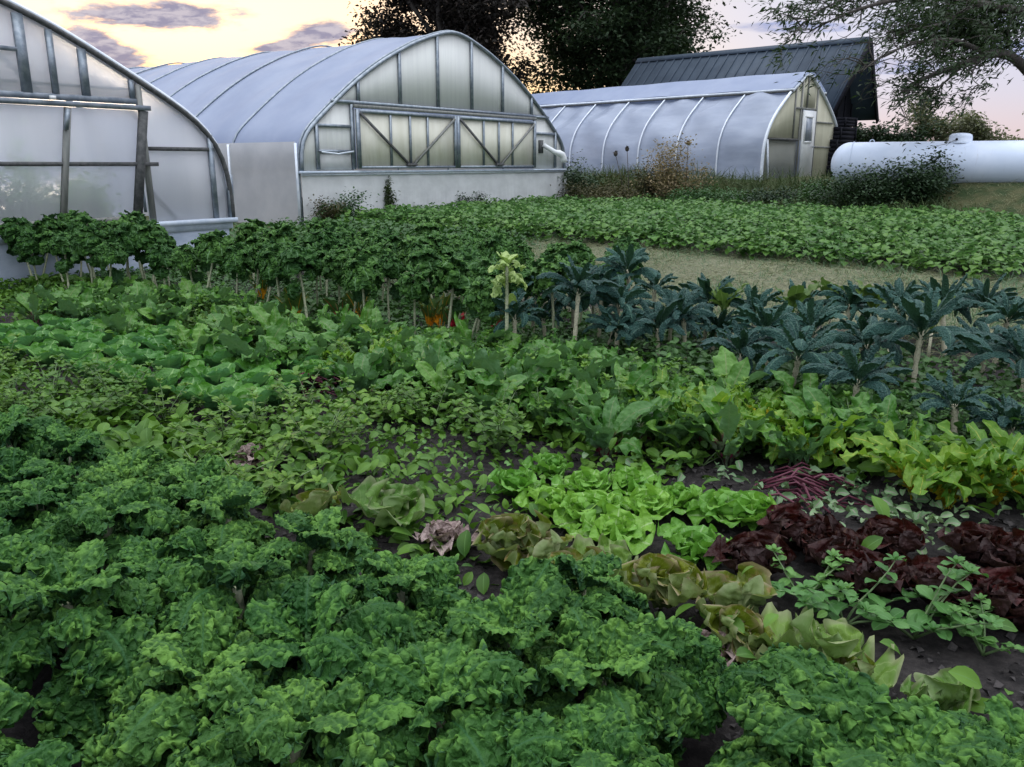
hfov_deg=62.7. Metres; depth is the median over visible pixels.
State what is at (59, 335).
romaine lettuce
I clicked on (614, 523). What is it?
butter lettuce
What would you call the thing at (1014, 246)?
bean plant
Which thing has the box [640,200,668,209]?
bean plant
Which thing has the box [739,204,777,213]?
bean plant
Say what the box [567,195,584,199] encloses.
bean plant
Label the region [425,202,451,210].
bean plant
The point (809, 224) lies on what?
bean plant
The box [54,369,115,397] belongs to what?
leafy weed
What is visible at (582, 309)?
leggy kale
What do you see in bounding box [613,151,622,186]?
dried thistle
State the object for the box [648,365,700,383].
leafy weed
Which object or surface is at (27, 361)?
leafy weed
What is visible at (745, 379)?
leafy weed
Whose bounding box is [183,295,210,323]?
leafy weed
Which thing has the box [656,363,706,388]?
leafy weed
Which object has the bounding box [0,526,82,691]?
curly kale
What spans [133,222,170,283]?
leggy kale
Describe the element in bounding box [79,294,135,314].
beet plant
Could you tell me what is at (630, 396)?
beet plant
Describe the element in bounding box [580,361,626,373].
leafy weed
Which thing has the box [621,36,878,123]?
barn
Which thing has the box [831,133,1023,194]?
gas tank
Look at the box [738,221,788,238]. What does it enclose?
bean plant
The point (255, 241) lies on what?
leggy kale
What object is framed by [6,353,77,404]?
leafy weed
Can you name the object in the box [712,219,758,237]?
bean plant
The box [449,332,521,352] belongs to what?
beet plant
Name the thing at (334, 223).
leggy kale
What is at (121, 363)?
romaine lettuce
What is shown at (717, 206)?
bean plant
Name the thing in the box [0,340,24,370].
leafy weed
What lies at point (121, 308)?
beet plant
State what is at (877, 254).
bean plant
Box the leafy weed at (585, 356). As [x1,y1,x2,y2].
[574,354,624,380]
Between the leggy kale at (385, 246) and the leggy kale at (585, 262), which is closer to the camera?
the leggy kale at (585, 262)
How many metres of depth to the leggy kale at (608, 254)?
7.86 m
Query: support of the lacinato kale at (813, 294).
on the ground at (704, 749)
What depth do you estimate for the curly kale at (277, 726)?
1.88 m
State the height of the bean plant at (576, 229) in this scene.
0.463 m
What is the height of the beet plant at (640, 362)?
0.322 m
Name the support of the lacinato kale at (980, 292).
on the ground at (704, 749)
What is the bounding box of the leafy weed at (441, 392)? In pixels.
[374,383,453,420]
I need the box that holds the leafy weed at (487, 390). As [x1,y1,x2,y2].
[462,380,515,409]
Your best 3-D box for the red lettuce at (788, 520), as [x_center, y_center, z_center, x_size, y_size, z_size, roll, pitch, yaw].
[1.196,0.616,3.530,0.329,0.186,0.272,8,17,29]
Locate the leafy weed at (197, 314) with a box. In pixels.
[187,304,224,327]
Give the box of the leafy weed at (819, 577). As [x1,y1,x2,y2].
[766,544,856,606]
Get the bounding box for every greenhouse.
[0,0,237,288]
[128,30,567,225]
[532,72,837,181]
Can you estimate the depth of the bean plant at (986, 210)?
17.94 m
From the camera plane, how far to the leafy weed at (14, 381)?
5.75 m
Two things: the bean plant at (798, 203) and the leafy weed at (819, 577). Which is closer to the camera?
the leafy weed at (819, 577)
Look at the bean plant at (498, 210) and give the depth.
17.14 m
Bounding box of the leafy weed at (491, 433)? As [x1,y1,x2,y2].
[446,384,531,450]
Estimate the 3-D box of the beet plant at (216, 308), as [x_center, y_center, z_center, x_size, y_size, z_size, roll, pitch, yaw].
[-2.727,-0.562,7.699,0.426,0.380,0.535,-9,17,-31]
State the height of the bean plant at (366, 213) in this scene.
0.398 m
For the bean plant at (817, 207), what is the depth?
19.11 m
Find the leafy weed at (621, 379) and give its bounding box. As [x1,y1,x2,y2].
[609,373,629,403]
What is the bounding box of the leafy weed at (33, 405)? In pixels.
[22,382,108,420]
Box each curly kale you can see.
[0,404,87,481]
[0,446,56,508]
[0,465,102,538]
[0,517,14,616]
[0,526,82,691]
[0,538,167,750]
[0,680,35,755]
[0,738,81,766]
[32,477,182,569]
[34,423,115,483]
[75,445,187,492]
[81,609,278,766]
[112,453,250,533]
[115,526,212,631]
[155,537,300,636]
[160,476,275,585]
[166,673,397,766]
[242,506,373,587]
[244,571,411,758]
[336,542,471,648]
[355,638,539,766]
[365,758,398,766]
[425,556,583,709]
[503,702,673,766]
[521,551,650,661]
[523,607,703,754]
[586,618,728,766]
[705,689,809,766]
[713,645,873,766]
[714,642,890,712]
[796,671,1022,766]
[807,721,855,766]
[939,692,1023,766]
[999,749,1010,759]
[1010,734,1023,765]
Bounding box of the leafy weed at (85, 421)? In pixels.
[68,383,149,425]
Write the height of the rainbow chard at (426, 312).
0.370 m
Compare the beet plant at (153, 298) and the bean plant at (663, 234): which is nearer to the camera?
the beet plant at (153, 298)
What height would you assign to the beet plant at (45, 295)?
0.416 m
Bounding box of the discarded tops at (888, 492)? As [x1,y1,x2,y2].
[706,468,1023,553]
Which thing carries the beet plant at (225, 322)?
on the ground at (704, 749)
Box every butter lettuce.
[486,467,544,496]
[512,484,577,520]
[519,452,573,479]
[551,466,611,491]
[553,490,625,534]
[570,503,655,554]
[595,462,661,495]
[608,483,681,521]
[657,517,731,570]
[661,481,705,514]
[687,486,769,530]
[716,490,776,526]
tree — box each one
[338,0,559,90]
[489,0,752,93]
[749,0,1023,151]
[854,121,941,141]
[883,92,961,140]
[929,106,1019,140]
[998,111,1023,140]
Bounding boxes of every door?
[0,103,158,228]
[354,109,457,168]
[457,116,535,167]
[798,110,816,176]
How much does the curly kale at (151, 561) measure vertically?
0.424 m
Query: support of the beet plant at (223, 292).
on the ground at (704, 749)
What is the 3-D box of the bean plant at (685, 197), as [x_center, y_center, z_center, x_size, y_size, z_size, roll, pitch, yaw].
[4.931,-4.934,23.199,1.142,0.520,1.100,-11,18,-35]
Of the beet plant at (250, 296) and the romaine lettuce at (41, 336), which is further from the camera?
the beet plant at (250, 296)
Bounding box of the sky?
[13,0,1023,140]
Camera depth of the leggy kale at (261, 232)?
9.74 m
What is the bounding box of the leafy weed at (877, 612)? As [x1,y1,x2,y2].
[823,555,1004,640]
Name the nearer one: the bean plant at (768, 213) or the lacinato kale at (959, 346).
the lacinato kale at (959, 346)
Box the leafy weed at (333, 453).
[297,418,386,459]
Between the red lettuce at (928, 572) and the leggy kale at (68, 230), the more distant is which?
the leggy kale at (68, 230)
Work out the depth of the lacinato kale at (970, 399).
4.69 m
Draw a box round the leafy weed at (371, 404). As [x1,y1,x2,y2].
[350,384,411,414]
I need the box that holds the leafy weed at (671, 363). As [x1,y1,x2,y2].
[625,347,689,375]
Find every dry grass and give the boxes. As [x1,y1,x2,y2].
[381,233,1023,370]
[794,176,1023,214]
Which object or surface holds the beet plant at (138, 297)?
on the ground at (704, 749)
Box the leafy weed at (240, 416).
[197,386,323,443]
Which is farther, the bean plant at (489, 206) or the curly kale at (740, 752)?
the bean plant at (489, 206)
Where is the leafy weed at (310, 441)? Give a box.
[253,398,371,461]
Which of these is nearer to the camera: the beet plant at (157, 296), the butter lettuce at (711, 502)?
the butter lettuce at (711, 502)
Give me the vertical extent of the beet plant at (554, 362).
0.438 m
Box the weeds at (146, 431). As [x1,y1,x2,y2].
[0,271,1023,713]
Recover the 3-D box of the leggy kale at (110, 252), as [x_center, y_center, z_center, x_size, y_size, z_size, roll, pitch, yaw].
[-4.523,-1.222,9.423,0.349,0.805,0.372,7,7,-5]
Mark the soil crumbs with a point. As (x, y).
(952, 645)
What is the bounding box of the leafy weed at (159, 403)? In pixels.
[123,378,204,422]
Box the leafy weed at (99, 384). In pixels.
[64,361,126,400]
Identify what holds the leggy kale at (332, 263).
on the ground at (704, 749)
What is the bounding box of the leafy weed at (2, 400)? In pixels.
[0,380,47,413]
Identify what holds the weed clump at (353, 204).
on the ground at (704, 749)
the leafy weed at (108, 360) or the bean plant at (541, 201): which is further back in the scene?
the bean plant at (541, 201)
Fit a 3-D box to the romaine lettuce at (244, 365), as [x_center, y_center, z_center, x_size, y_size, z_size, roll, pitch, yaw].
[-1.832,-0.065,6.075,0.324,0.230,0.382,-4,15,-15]
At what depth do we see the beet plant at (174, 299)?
8.79 m
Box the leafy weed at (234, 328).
[232,315,256,336]
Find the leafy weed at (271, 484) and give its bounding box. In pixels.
[208,432,331,500]
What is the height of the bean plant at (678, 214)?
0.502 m
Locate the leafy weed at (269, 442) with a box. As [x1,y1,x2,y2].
[252,414,326,456]
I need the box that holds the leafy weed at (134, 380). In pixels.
[78,361,162,405]
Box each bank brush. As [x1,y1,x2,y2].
[580,166,695,199]
[651,182,918,209]
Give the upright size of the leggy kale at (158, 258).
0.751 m
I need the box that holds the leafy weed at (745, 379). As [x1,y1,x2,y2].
[698,373,782,409]
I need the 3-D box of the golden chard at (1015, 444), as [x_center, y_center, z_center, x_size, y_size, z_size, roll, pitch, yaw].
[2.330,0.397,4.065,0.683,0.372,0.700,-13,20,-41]
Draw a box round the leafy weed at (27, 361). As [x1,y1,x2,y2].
[0,333,47,374]
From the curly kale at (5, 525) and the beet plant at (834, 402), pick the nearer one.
the curly kale at (5, 525)
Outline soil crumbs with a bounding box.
[36,365,1023,765]
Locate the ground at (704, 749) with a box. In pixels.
[0,175,1023,766]
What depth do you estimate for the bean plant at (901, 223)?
15.51 m
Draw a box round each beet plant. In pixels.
[0,291,56,324]
[34,283,81,316]
[46,286,102,317]
[49,283,115,310]
[50,287,92,321]
[55,282,106,298]
[60,295,101,316]
[69,276,128,295]
[74,277,119,291]
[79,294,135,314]
[81,299,116,315]
[82,292,154,317]
[87,270,138,287]
[87,276,129,299]
[89,309,151,334]
[96,293,147,309]
[98,292,172,316]
[102,284,162,300]
[112,300,158,321]
[114,288,162,299]
[115,279,151,285]
[116,281,159,301]
[129,281,178,299]
[129,293,175,310]
[133,296,190,326]
[137,295,197,325]
[159,283,219,306]
[160,277,212,313]
[162,281,224,315]
[163,319,231,354]
[180,286,245,310]
[188,311,255,339]
[192,285,236,307]
[193,303,243,329]
[207,280,261,307]
[217,304,240,323]
[217,318,307,361]
[226,301,296,325]
[229,298,297,333]
[229,308,264,332]
[236,304,309,336]
[257,336,325,368]
[258,301,298,314]
[264,321,313,344]
[283,304,342,333]
[284,323,344,356]
[298,344,351,359]
[311,325,362,345]
[314,346,403,400]
[316,311,358,322]
[318,304,364,336]
[320,317,388,352]
[331,299,395,334]
[352,315,414,333]
[355,305,418,332]
[356,327,430,345]
[358,345,413,387]
[368,334,401,390]
[380,333,435,348]
[380,345,420,388]
[384,332,448,368]
[384,337,456,389]
[392,337,465,388]
[396,360,480,411]
[405,334,456,351]
[416,326,454,333]
[432,319,474,342]
[442,342,511,388]
[444,312,512,347]
[445,336,483,351]
[447,347,523,370]
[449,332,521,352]
[453,362,542,418]
[457,345,521,385]
[464,348,558,401]
[481,337,524,353]
[483,365,553,409]
[500,334,563,360]
[500,347,573,397]
[503,346,582,387]
[504,349,565,394]
[514,379,588,434]
[524,328,605,359]
[533,336,615,358]
[540,378,607,404]
[542,379,624,442]
[553,354,604,390]
[559,349,636,388]
[560,335,630,375]
[560,384,672,462]
[562,341,627,360]
[563,340,630,370]
[570,363,656,404]
[583,380,653,432]
[586,382,695,448]
[598,358,668,403]
[610,353,670,377]
[614,363,687,390]
[619,377,655,399]
[623,384,698,407]
[629,354,683,386]
[639,392,706,458]
[654,383,775,467]
[661,408,718,447]
[679,346,769,399]
[761,423,842,476]
[765,394,866,440]
[770,369,852,408]
[776,385,879,453]
[822,384,895,417]
[823,393,935,445]
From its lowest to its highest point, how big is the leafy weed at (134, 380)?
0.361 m
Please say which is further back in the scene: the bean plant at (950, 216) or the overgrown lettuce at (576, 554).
the bean plant at (950, 216)
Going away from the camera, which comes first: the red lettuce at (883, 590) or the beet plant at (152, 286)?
the red lettuce at (883, 590)
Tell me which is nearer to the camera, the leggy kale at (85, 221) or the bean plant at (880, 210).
the leggy kale at (85, 221)
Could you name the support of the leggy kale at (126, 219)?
on the ground at (704, 749)
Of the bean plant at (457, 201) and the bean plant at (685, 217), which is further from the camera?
the bean plant at (457, 201)
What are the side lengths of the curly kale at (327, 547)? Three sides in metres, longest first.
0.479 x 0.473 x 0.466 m
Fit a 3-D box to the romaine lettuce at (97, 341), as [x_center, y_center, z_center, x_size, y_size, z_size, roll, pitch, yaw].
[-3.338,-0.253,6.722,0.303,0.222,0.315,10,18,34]
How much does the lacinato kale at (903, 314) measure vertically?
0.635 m
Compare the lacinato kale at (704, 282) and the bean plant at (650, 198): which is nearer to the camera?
the lacinato kale at (704, 282)
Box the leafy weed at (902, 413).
[872,409,932,448]
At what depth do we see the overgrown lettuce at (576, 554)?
3.29 m
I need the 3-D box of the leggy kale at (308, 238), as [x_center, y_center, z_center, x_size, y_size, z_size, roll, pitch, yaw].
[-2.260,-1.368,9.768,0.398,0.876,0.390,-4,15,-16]
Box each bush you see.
[550,175,638,198]
[557,149,609,195]
[582,182,646,201]
[646,182,738,202]
[691,189,759,203]
[731,184,823,207]
[774,175,837,208]
[799,157,906,209]
[840,156,950,208]
[882,126,965,208]
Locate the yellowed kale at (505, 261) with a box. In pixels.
[487,251,527,333]
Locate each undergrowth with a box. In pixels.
[21,265,1023,449]
[229,215,551,285]
[404,317,1023,499]
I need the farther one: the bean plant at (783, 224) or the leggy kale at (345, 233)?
the bean plant at (783, 224)
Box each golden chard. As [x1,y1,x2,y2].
[323,333,396,364]
[359,324,420,349]
[378,334,441,376]
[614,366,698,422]
[628,384,729,440]
[655,381,753,447]
[699,394,786,448]
[726,384,793,417]
[737,396,837,463]
[758,401,864,466]
[839,419,1006,501]
[885,439,1023,508]
[919,419,1023,504]
[982,419,1023,495]
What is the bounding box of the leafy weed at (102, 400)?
[30,384,140,427]
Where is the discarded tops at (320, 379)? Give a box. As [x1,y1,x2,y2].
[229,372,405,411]
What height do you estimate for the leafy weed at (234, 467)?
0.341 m
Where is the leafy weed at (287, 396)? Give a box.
[263,364,330,415]
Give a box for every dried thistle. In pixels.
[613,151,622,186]
[625,146,628,191]
[684,140,690,182]
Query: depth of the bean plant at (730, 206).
19.42 m
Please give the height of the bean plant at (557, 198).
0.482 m
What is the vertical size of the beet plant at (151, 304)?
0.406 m
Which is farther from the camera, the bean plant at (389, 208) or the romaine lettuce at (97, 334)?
the bean plant at (389, 208)
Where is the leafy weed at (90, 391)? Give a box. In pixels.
[84,380,165,411]
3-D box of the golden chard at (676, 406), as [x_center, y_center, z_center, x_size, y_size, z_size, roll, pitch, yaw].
[0.967,0.198,4.961,0.617,0.336,0.632,3,15,11]
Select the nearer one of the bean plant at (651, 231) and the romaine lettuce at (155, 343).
the romaine lettuce at (155, 343)
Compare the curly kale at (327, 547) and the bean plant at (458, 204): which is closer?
the curly kale at (327, 547)
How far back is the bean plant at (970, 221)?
16.24 m
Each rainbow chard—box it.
[248,271,268,302]
[274,286,309,312]
[322,293,349,314]
[342,291,369,316]
[419,293,458,327]
[419,296,442,325]
[442,295,468,326]
[488,311,510,326]
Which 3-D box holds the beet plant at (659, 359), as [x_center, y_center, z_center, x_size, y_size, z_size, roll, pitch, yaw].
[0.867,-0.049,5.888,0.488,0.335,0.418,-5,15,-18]
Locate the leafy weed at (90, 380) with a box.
[48,362,110,393]
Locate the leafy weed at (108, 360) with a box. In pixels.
[61,349,127,391]
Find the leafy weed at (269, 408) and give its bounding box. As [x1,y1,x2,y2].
[201,405,287,443]
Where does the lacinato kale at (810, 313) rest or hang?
on the ground at (704, 749)
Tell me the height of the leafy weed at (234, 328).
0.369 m
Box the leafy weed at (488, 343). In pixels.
[477,335,539,363]
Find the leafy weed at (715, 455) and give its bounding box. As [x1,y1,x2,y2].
[673,433,742,465]
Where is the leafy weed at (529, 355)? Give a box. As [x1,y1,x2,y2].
[470,353,544,380]
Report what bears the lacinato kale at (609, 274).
on the ground at (704, 749)
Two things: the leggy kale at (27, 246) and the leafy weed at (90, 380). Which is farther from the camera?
the leggy kale at (27, 246)
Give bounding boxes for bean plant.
[332,206,376,224]
[353,209,396,223]
[367,204,412,220]
[375,209,419,227]
[385,205,410,213]
[394,203,437,220]
[398,208,439,223]
[411,205,446,215]
[411,209,455,228]
[424,207,455,218]
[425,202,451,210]
[437,208,476,229]
[438,213,480,231]
[442,203,473,212]
[446,200,476,208]
[446,201,478,208]
[446,205,481,217]
[453,201,487,212]
[456,207,500,224]
[460,214,503,230]
[471,197,506,204]
[476,205,515,217]
[478,215,521,235]
[480,200,500,207]
[480,203,513,211]
[481,207,529,224]
[495,199,522,207]
[496,203,528,213]
[502,209,547,231]
[503,216,555,238]
[504,206,533,220]
[507,206,540,213]
[509,195,541,202]
[514,198,541,206]
[517,204,550,214]
[518,216,571,240]
[526,196,553,204]
[526,200,551,204]
[528,210,559,219]
[529,211,572,232]
[542,203,569,211]
[545,207,576,227]
[546,215,592,236]
[548,207,591,224]
[552,194,575,199]
[552,200,570,206]
[554,200,579,206]
[557,202,590,210]
[557,204,589,215]
[563,217,622,243]
[566,199,585,205]
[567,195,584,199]
[570,206,607,215]
[572,212,622,238]
[573,211,623,228]
[580,204,612,213]
[583,218,646,246]
[585,198,620,206]
[592,208,626,216]
[594,210,637,227]
[595,198,627,206]
[600,204,625,212]
[606,196,630,203]
[608,213,661,239]
[609,208,636,215]
[613,201,640,209]
[613,203,646,210]
[615,206,653,218]
[616,197,640,204]
[616,224,674,246]
[619,206,646,214]
[624,197,652,204]
[626,200,652,210]
[626,212,657,224]
[630,212,679,230]
[631,194,655,201]
[633,220,672,238]
[634,210,687,227]
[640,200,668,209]
[646,226,700,249]
[647,201,682,211]
[648,199,672,204]
[650,205,691,215]
[658,216,700,236]
[662,210,718,228]
[664,197,685,203]
[664,226,725,251]
[666,220,710,239]
[667,210,706,220]
[669,203,697,209]
[672,199,702,204]
[674,195,699,203]
[679,199,704,208]
[679,205,711,212]
[680,209,715,227]
[682,208,727,225]
[682,220,727,237]
[687,202,715,209]
[690,197,719,205]
[698,207,729,215]
[700,203,731,211]
[701,223,751,249]
[702,216,733,229]
[705,199,736,207]
[706,202,729,210]
[707,208,738,222]
[710,228,783,259]
[711,211,756,226]
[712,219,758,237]
[721,199,744,204]
[722,205,740,215]
[725,208,759,218]
[727,216,781,235]
[728,226,782,245]
[732,201,770,209]
[732,210,768,221]
[736,235,799,256]
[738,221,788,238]
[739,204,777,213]
[739,208,770,221]
[739,214,784,226]
[750,200,783,208]
[751,210,783,219]
[759,208,791,218]
[759,221,799,236]
[762,210,799,225]
[764,225,818,248]
[766,206,795,214]
[778,215,817,230]
[779,210,831,230]
[779,226,821,242]
[782,237,844,261]
[785,206,805,210]
[786,209,822,217]
[788,201,825,211]
[789,220,843,240]
[790,209,838,225]
[790,225,859,255]
[794,204,835,216]
[805,208,853,222]
[805,215,863,232]
[806,235,874,266]
[807,205,837,213]
[814,216,846,228]
[817,227,863,245]
[826,221,884,237]
[830,206,867,221]
[834,208,878,221]
[834,213,876,225]
[835,204,858,209]
[838,217,892,232]
[839,227,910,257]
[843,224,905,254]
[848,213,896,231]
[853,203,890,213]
[853,210,889,220]
[855,206,894,216]
[861,241,936,270]
[864,205,901,215]
[865,227,913,240]
[866,218,930,237]
[866,232,937,263]
[872,212,927,232]
[875,211,914,220]
[884,208,931,218]
[885,213,927,222]
[890,231,938,257]
[895,207,929,215]
[897,228,949,241]
[899,215,949,232]
[904,211,955,226]
[906,204,942,216]
[909,224,963,245]
[913,246,987,277]
[916,237,998,261]
[917,207,964,222]
[925,221,967,237]
[930,230,973,246]
[935,218,984,230]
[936,233,1002,262]
[937,210,980,222]
[940,217,975,228]
[942,222,994,237]
[942,248,1023,280]
[943,223,1010,245]
[953,207,994,218]
[954,207,1003,221]
[954,237,1023,273]
[962,232,1023,261]
[963,210,1018,224]
[964,216,1016,235]
[974,232,1021,253]
[982,218,1018,235]
[986,212,1021,221]
[987,225,1023,246]
[998,223,1023,233]
[999,214,1023,225]
[999,222,1023,240]
[1001,242,1023,262]
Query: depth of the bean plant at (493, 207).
20.09 m
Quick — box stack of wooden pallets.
[826,117,857,175]
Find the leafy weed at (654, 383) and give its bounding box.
[598,379,668,401]
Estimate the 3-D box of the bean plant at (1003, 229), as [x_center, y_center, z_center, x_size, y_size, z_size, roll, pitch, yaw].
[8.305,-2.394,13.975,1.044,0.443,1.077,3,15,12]
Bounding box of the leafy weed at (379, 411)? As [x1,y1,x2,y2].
[318,376,430,422]
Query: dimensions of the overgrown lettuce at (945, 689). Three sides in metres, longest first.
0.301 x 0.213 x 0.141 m
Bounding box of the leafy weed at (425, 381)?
[384,379,445,411]
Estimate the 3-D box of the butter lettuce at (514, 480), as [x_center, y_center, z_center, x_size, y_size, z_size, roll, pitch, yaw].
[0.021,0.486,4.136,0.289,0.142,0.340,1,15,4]
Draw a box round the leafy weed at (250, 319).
[207,316,263,345]
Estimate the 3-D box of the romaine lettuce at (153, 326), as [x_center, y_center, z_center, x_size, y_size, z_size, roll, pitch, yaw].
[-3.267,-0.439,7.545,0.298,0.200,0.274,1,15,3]
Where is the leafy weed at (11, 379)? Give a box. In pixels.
[0,357,36,387]
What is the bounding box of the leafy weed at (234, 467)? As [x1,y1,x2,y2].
[172,428,286,480]
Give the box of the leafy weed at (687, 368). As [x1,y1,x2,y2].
[669,364,701,394]
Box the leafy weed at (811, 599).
[763,551,945,639]
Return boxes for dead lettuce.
[222,442,266,470]
[412,519,477,555]
[701,629,754,666]
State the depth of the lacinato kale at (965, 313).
7.53 m
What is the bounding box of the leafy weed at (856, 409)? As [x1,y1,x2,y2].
[832,390,904,451]
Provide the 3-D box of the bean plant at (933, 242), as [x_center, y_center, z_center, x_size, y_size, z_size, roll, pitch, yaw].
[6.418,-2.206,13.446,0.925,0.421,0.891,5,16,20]
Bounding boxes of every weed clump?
[302,186,379,222]
[308,194,348,222]
[382,175,400,210]
[455,191,478,203]
[473,191,490,200]
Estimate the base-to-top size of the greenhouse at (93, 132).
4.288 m
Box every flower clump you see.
[626,157,666,200]
[630,133,717,198]
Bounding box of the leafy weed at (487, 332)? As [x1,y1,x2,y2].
[440,329,498,347]
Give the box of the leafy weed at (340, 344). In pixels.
[329,333,393,361]
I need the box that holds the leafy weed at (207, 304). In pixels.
[190,294,241,313]
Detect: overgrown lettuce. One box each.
[279,483,340,515]
[341,475,424,527]
[471,509,551,559]
[490,528,574,570]
[546,546,609,582]
[570,533,637,590]
[618,552,707,608]
[696,562,781,618]
[703,604,778,663]
[745,602,903,687]
[830,653,875,675]
[900,667,980,713]
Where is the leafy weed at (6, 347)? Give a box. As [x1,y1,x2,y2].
[0,346,18,365]
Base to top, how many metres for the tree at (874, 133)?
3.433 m
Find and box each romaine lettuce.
[0,320,18,332]
[0,324,8,332]
[0,329,24,353]
[0,331,35,360]
[14,319,56,345]
[15,338,58,363]
[26,330,53,342]
[26,344,67,369]
[38,314,78,330]
[48,329,82,347]
[49,342,96,373]
[56,318,92,330]
[65,331,104,347]
[66,351,103,377]
[70,324,103,333]
[82,336,119,357]
[90,355,136,385]
[95,328,126,341]
[97,339,140,357]
[110,365,154,389]
[112,328,146,339]
[116,347,163,367]
[122,331,167,348]
[129,324,162,332]
[132,368,180,400]
[142,336,178,354]
[143,349,193,370]
[144,319,182,339]
[166,325,209,337]
[170,342,204,361]
[170,376,205,408]
[178,358,208,379]
[185,362,235,385]
[187,379,241,417]
[193,343,235,367]
[215,333,252,357]
[217,383,274,422]
[220,356,245,372]
[220,365,277,386]
[234,356,280,376]
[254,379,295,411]
[267,350,281,369]
[275,366,314,393]
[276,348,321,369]
[299,357,346,383]
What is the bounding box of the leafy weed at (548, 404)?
[489,381,581,435]
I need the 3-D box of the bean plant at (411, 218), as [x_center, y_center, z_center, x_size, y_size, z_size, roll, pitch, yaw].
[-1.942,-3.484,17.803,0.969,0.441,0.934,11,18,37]
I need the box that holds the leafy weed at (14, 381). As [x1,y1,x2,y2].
[0,373,25,387]
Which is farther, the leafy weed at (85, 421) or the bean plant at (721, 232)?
the bean plant at (721, 232)
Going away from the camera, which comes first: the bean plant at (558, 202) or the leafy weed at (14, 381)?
the leafy weed at (14, 381)
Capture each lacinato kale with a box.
[488,286,544,332]
[517,276,566,332]
[517,298,563,335]
[536,254,620,340]
[543,291,608,335]
[574,263,635,340]
[580,275,654,347]
[582,304,652,352]
[596,244,661,346]
[611,297,702,355]
[633,270,681,308]
[645,288,715,359]
[651,285,708,341]
[677,272,745,350]
[686,309,742,353]
[699,318,784,375]
[713,284,784,330]
[721,297,802,365]
[748,312,856,387]
[763,297,858,349]
[771,279,835,329]
[800,342,913,402]
[817,280,876,356]
[827,314,915,364]
[859,287,993,389]
[861,277,927,368]
[881,280,923,318]
[907,273,984,355]
[909,369,996,432]
[918,279,972,340]
[941,316,1023,377]
[952,273,1023,325]
[962,324,1023,408]
[963,393,1023,434]
[973,290,1023,363]
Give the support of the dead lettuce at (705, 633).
on the ground at (704, 749)
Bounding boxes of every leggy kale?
[0,217,37,275]
[14,231,48,284]
[33,213,67,273]
[34,228,66,289]
[47,230,75,287]
[57,210,91,277]
[64,222,81,280]
[68,214,103,278]
[70,226,106,282]
[92,239,128,282]
[97,219,112,269]
[106,212,138,285]
[107,222,140,283]
[119,210,146,279]
[132,219,157,287]
[133,218,145,278]
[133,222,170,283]
[145,244,173,299]
[167,236,177,285]
[169,242,203,283]
[190,233,215,287]
[196,229,233,287]
[222,241,255,293]
[235,218,266,287]
[243,233,266,304]
[253,226,276,285]
[254,238,290,301]
[256,244,290,296]
[264,221,302,283]
[277,240,319,317]
[301,228,328,294]
[304,241,327,306]
[306,216,326,232]
[314,224,341,295]
[321,221,343,283]
[321,248,346,304]
[330,226,353,289]
[333,237,354,293]
[339,221,355,239]
[340,236,378,312]
[341,258,369,312]
[342,253,384,306]
[353,231,363,240]
[360,224,384,290]
[373,227,401,283]
[375,239,397,305]
[376,250,404,324]
[393,262,434,334]
[397,235,418,302]
[406,232,442,310]
[407,242,442,325]
[414,216,441,236]
[427,235,455,306]
[432,230,443,236]
[432,255,474,327]
[439,234,463,295]
[453,244,480,318]
[454,247,483,319]
[458,236,483,252]
[459,225,483,243]
[461,276,503,338]
[467,256,503,338]
[478,234,514,266]
[481,226,512,241]
[509,239,534,266]
[509,266,533,332]
[519,255,539,311]
[529,253,571,342]
[537,250,556,262]
[544,242,565,253]
[553,249,576,265]
[553,254,567,328]
[560,237,594,313]
[576,262,594,327]
[579,257,605,331]
[597,244,643,285]
[613,235,641,285]
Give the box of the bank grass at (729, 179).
[556,161,998,218]
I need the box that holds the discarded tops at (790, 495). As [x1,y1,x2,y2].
[582,440,978,530]
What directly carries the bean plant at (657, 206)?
on the ground at (704, 749)
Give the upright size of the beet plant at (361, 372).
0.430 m
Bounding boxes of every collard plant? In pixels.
[708,282,748,336]
[775,281,820,312]
[810,277,861,323]
[855,279,886,307]
[922,295,955,364]
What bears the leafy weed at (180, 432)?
on the ground at (704, 749)
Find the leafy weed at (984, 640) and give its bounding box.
[934,593,1023,655]
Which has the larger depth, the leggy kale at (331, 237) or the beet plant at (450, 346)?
the leggy kale at (331, 237)
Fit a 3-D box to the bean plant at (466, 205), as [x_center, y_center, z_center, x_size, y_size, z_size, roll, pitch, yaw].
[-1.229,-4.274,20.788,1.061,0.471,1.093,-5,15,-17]
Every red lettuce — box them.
[703,528,796,573]
[756,501,838,552]
[791,515,863,564]
[808,538,908,593]
[843,549,918,596]
[856,514,925,555]
[897,554,979,605]
[936,521,1016,567]
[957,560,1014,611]
[971,566,1023,631]
[980,527,1023,579]
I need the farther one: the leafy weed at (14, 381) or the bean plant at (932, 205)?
the bean plant at (932, 205)
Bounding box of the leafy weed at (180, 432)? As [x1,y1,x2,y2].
[162,404,265,454]
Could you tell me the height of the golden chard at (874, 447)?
0.373 m
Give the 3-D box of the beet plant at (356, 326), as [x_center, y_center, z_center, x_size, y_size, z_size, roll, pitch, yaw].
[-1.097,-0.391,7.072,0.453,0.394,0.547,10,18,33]
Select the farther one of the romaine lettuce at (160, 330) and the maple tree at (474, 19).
the maple tree at (474, 19)
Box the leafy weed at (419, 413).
[394,375,475,426]
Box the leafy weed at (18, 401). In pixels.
[0,376,42,416]
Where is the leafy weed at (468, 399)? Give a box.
[448,377,525,427]
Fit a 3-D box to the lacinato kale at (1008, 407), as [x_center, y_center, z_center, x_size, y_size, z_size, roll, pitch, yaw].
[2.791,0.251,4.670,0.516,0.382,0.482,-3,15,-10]

